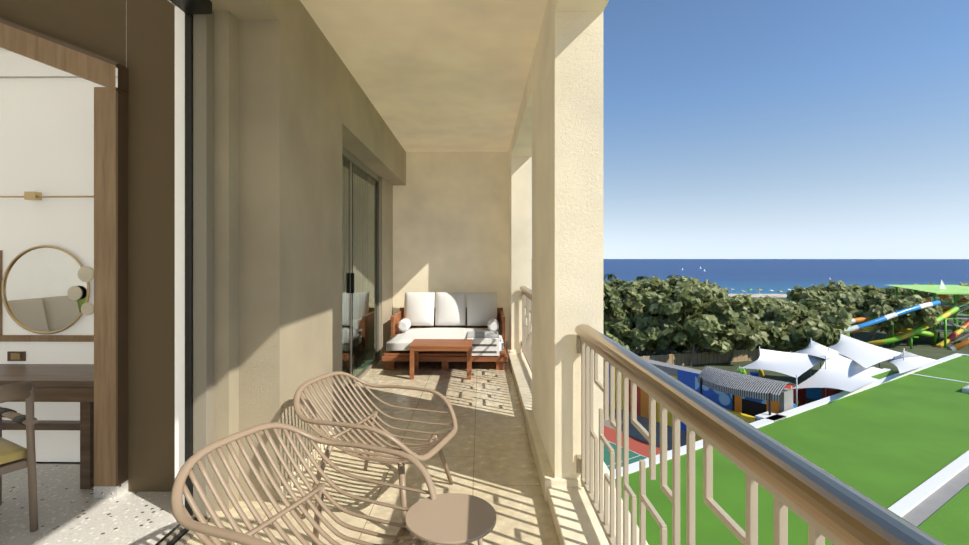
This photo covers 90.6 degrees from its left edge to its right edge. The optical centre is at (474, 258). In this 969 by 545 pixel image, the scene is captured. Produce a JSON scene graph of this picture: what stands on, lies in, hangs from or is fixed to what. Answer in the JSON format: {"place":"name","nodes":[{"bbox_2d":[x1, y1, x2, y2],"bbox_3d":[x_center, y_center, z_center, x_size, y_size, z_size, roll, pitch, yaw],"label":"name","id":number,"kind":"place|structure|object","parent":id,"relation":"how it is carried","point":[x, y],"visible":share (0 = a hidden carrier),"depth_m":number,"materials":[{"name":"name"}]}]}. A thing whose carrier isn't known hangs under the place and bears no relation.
{"place":"outdoors","nodes":[
{"label":"outdoors","id":0,"kind":"place"},
{"bbox_2d":[0,0,178,544],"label":"room shell","id":1,"kind":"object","parent":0,"point":[46,136],"visible":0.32,"depth_m":2.67,"materials":[{"name":"paint"}]},
{"bbox_2d":[0,381,38,531],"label":"desk chair","id":2,"kind":"object","parent":1,"relation":"on","point":[14,457],"visible":1,"depth_m":2.28,"materials":[{"name":"brown wood"}]},
{"bbox_2d":[0,192,93,360],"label":"round mirror","id":3,"kind":"object","parent":1,"relation":"attached to","point":[44,289],"visible":0.98,"depth_m":3.04,"materials":[{"name":"gold metal"}]},
{"bbox_2d":[0,364,93,488],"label":"desk","id":4,"kind":"object","parent":1,"relation":"on","point":[62,382],"visible":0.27,"depth_m":2.69,"materials":[{"name":"brown wood"}]},
{"bbox_2d":[0,76,117,463],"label":"wall trim","id":5,"kind":"structure","parent":1,"relation":"on","point":[46,77],"depth_m":3.04,"materials":[{"name":"beige"}]},
{"bbox_2d":[0,0,128,498],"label":"door frame","id":6,"kind":"object","parent":1,"relation":"attached to","point":[85,39],"visible":1,"depth_m":2.59,"materials":[{"name":"wood"}]},
{"bbox_2d":[184,360,559,544],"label":"balcony floor","id":7,"kind":"structure","parent":0,"point":[487,452],"depth_m":3.02,"materials":[{"name":"beige tile"}]},
{"bbox_2d":[169,0,405,510],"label":"facade wall","id":8,"kind":"structure","parent":7,"relation":"on","point":[295,110],"depth_m":2.56,"materials":[{"name":"beige paint"}]},
{"bbox_2d":[155,0,213,544],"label":"sliding door frame","id":9,"kind":"object","parent":8,"relation":"attached to","point":[194,226],"visible":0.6,"depth_m":2.39,"materials":[{"name":"grey metal"}]},
{"bbox_2d":[342,146,379,397],"bbox_3d":[-1.244,0.120,4.987,0.067,2.350,2.330,0,0,1],"label":"sliding door","id":10,"kind":"structure","parent":8,"relation":"attached to","point":[360,269],"depth_m":5.20,"materials":[{"name":"clear glass"}]},
{"bbox_2d":[171,422,436,544],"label":"lounge chair","id":11,"kind":"object","parent":7,"relation":"on","point":[202,528],"visible":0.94,"depth_m":1.75,"materials":[{"name":"beige wicker"}]},
{"bbox_2d":[280,351,385,500],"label":"baseboard","id":12,"kind":"structure","parent":7,"relation":"on","point":[314,452],"depth_m":2.93,"materials":[{"name":"beige tile"}]},
{"bbox_2d":[293,371,457,523],"bbox_3d":[-0.513,0.979,2.583,0.778,0.640,0.718,0,0,19],"label":"lounge chair","id":13,"kind":"object","parent":7,"relation":"on","point":[434,445],"visible":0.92,"depth_m":2.58,"materials":[{"name":"beige wicker"}]},
{"bbox_2d":[409,339,472,379],"bbox_3d":[-0.363,1.113,5.350,0.680,0.365,0.432,0,0,1],"label":"coffee table","id":14,"kind":"object","parent":7,"relation":"on","point":[416,346],"visible":1,"depth_m":5.15,"materials":[{"name":"brown wood"}]},
{"bbox_2d":[382,307,507,369],"bbox_3d":[-0.337,0.996,6.215,1.470,0.600,1.290,0,0,1],"label":"daybed sofa","id":15,"kind":"object","parent":7,"relation":"on","point":[391,358],"visible":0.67,"depth_m":5.60,"materials":[{"name":"brown wood"}]},
{"bbox_2d":[386,292,503,350],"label":"sofa cushions","id":16,"kind":"object","parent":15,"relation":"on","point":[450,308],"visible":0.85,"depth_m":6.59,"materials":[{"name":"white fabric"}]},
{"bbox_2d":[467,331,498,355],"bbox_3d":[0.103,1.022,5.832,0.384,0.206,0.564,0,0,1],"label":"striped throw","id":17,"kind":"object","parent":15,"relation":"on","point":[485,343],"visible":0.75,"depth_m":5.55,"materials":[{"name":"white fabric"}]},
{"bbox_2d":[406,493,495,544],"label":"side table","id":18,"kind":"object","parent":7,"relation":"on","point":[452,519],"visible":1,"depth_m":1.65,"materials":[{"name":"beige paint"}]},
{"bbox_2d":[505,341,648,544],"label":"balcony kerb","id":19,"kind":"structure","parent":7,"relation":"on","point":[575,519],"depth_m":2.50,"materials":[{"name":"stone"}]},
{"bbox_2d":[300,0,608,477],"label":"balcony ceiling piers","id":20,"kind":"structure","parent":19,"relation":"on","point":[490,112],"depth_m":3.46,"materials":[{"name":"beige paint"}]},
{"bbox_2d":[520,286,531,371],"bbox_3d":[0.607,0.770,4.943,0.086,0.850,2.470,0,0,1],"label":"railing","id":21,"kind":"object","parent":19,"relation":"on","point":[526,341],"visible":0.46,"depth_m":5.49,"materials":[{"name":"brown metal"}]},
{"bbox_2d":[575,324,945,544],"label":"railing","id":22,"kind":"object","parent":19,"relation":"on","point":[824,504],"visible":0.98,"depth_m":1.20,"materials":[{"name":"brown metal"}]},
{"bbox_2d":[603,425,668,470],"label":"sports court","id":23,"kind":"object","parent":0,"point":[638,449],"depth_m":44.94,"materials":[{"name":"red"}]},
{"bbox_2d":[603,297,785,450],"bbox_3d":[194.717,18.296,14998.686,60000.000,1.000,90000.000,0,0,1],"label":"ground","id":24,"kind":"structure","parent":0,"point":[634,431],"depth_m":49.72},
{"bbox_2d":[603,274,680,280],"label":"palm trees","id":25,"kind":"object","parent":24,"relation":"on","point":[609,276],"visible":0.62,"depth_m":200.37,"materials":[{"name":"green plant"}]},
{"bbox_2d":[603,358,792,440],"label":"building","id":26,"kind":"structure","parent":24,"relation":"on","point":[747,409],"depth_m":47.76,"materials":[{"name":"blue"}]},
{"bbox_2d":[698,366,795,414],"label":"striped stage canopy","id":27,"kind":"object","parent":24,"relation":"on","point":[737,384],"visible":0.88,"depth_m":42.38,"materials":[{"name":"black fabric"}]},
{"bbox_2d":[615,353,968,544],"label":"lawn","id":28,"kind":"structure","parent":24,"relation":"on","point":[896,442],"depth_m":31.93,"materials":[{"name":"green plant"}]},
{"bbox_2d":[962,385,968,393],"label":"roof hatch","id":29,"kind":"object","parent":28,"relation":"on","point":[965,389],"visible":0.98,"depth_m":47.56,"materials":[{"name":"grey"}]},
{"bbox_2d":[728,294,786,296],"bbox_3d":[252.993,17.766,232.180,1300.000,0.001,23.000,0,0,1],"label":"beach ground","id":30,"kind":"structure","parent":0,"point":[764,295],"depth_m":232.56,"materials":[{"name":"beige sand"}]},
{"bbox_2d":[723,288,804,294],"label":"beach umbrellas","id":31,"kind":"object","parent":30,"relation":"on","point":[742,291],"visible":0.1,"depth_m":239.35},
{"bbox_2d":[603,259,968,293],"bbox_3d":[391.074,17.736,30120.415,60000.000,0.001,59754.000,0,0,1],"label":"sea","id":32,"kind":"structure","parent":0,"point":[755,275],"depth_m":673.47,"materials":[{"name":"liquid"}]},
{"bbox_2d":[603,298,968,405],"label":"park ground","id":33,"kind":"structure","parent":0,"point":[922,346],"depth_m":91.03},
{"bbox_2d":[603,278,714,288],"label":"trees","id":34,"kind":"object","parent":33,"relation":"on","point":[644,281],"depth_m":131.32,"materials":[{"name":"green plant"}]},
{"bbox_2d":[640,348,793,365],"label":"wood fence","id":35,"kind":"object","parent":33,"relation":"on","point":[685,358],"visible":0.25,"depth_m":81.19,"materials":[{"name":"brown wood"}]},
{"bbox_2d":[604,279,849,351],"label":"trees","id":36,"kind":"object","parent":33,"relation":"on","point":[802,333],"visible":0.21,"depth_m":81.75,"materials":[{"name":"green plant"}]},
{"bbox_2d":[603,275,863,365],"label":"trees","id":37,"kind":"object","parent":33,"relation":"on","point":[703,309],"visible":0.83,"depth_m":82.69,"materials":[{"name":"green plant"}]},
{"bbox_2d":[609,278,912,302],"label":"trees","id":38,"kind":"object","parent":33,"relation":"on","point":[796,294],"visible":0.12,"depth_m":119.59,"materials":[{"name":"green plant"}]},
{"bbox_2d":[603,290,942,362],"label":"trees","id":39,"kind":"object","parent":33,"relation":"on","point":[648,333],"visible":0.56,"depth_m":81.41,"materials":[{"name":"green plant"}]},
{"bbox_2d":[737,367,840,407],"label":"play equipment","id":40,"kind":"object","parent":33,"relation":"on","point":[803,394],"visible":0.25,"depth_m":58.18,"materials":[{"name":"blue"}]},
{"bbox_2d":[739,332,934,406],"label":"shade sails","id":41,"kind":"object","parent":33,"relation":"on","point":[839,370],"visible":0.92,"depth_m":60.61,"materials":[{"name":"white fabric"}]},
{"bbox_2d":[805,280,968,324],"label":"trees","id":42,"kind":"object","parent":33,"relation":"on","point":[923,294],"visible":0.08,"depth_m":121.82,"materials":[{"name":"green plant"}]},
{"bbox_2d":[844,294,968,349],"bbox_3d":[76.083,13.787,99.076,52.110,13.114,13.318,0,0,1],"label":"water slides","id":43,"kind":"object","parent":33,"relation":"on","point":[918,332],"visible":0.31,"depth_m":95.68,"materials":[{"name":"multicoloured plastic"}]},
{"bbox_2d":[889,279,968,345],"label":"water slide structure","id":44,"kind":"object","parent":33,"relation":"on","point":[942,288],"depth_m":100.21,"materials":[{"name":"green metal"}]},
{"bbox_2d":[603,0,968,258],"label":"sky","id":45,"kind":"structure","parent":0,"point":[733,129],"materials":[{"name":"blue"}]}
]}

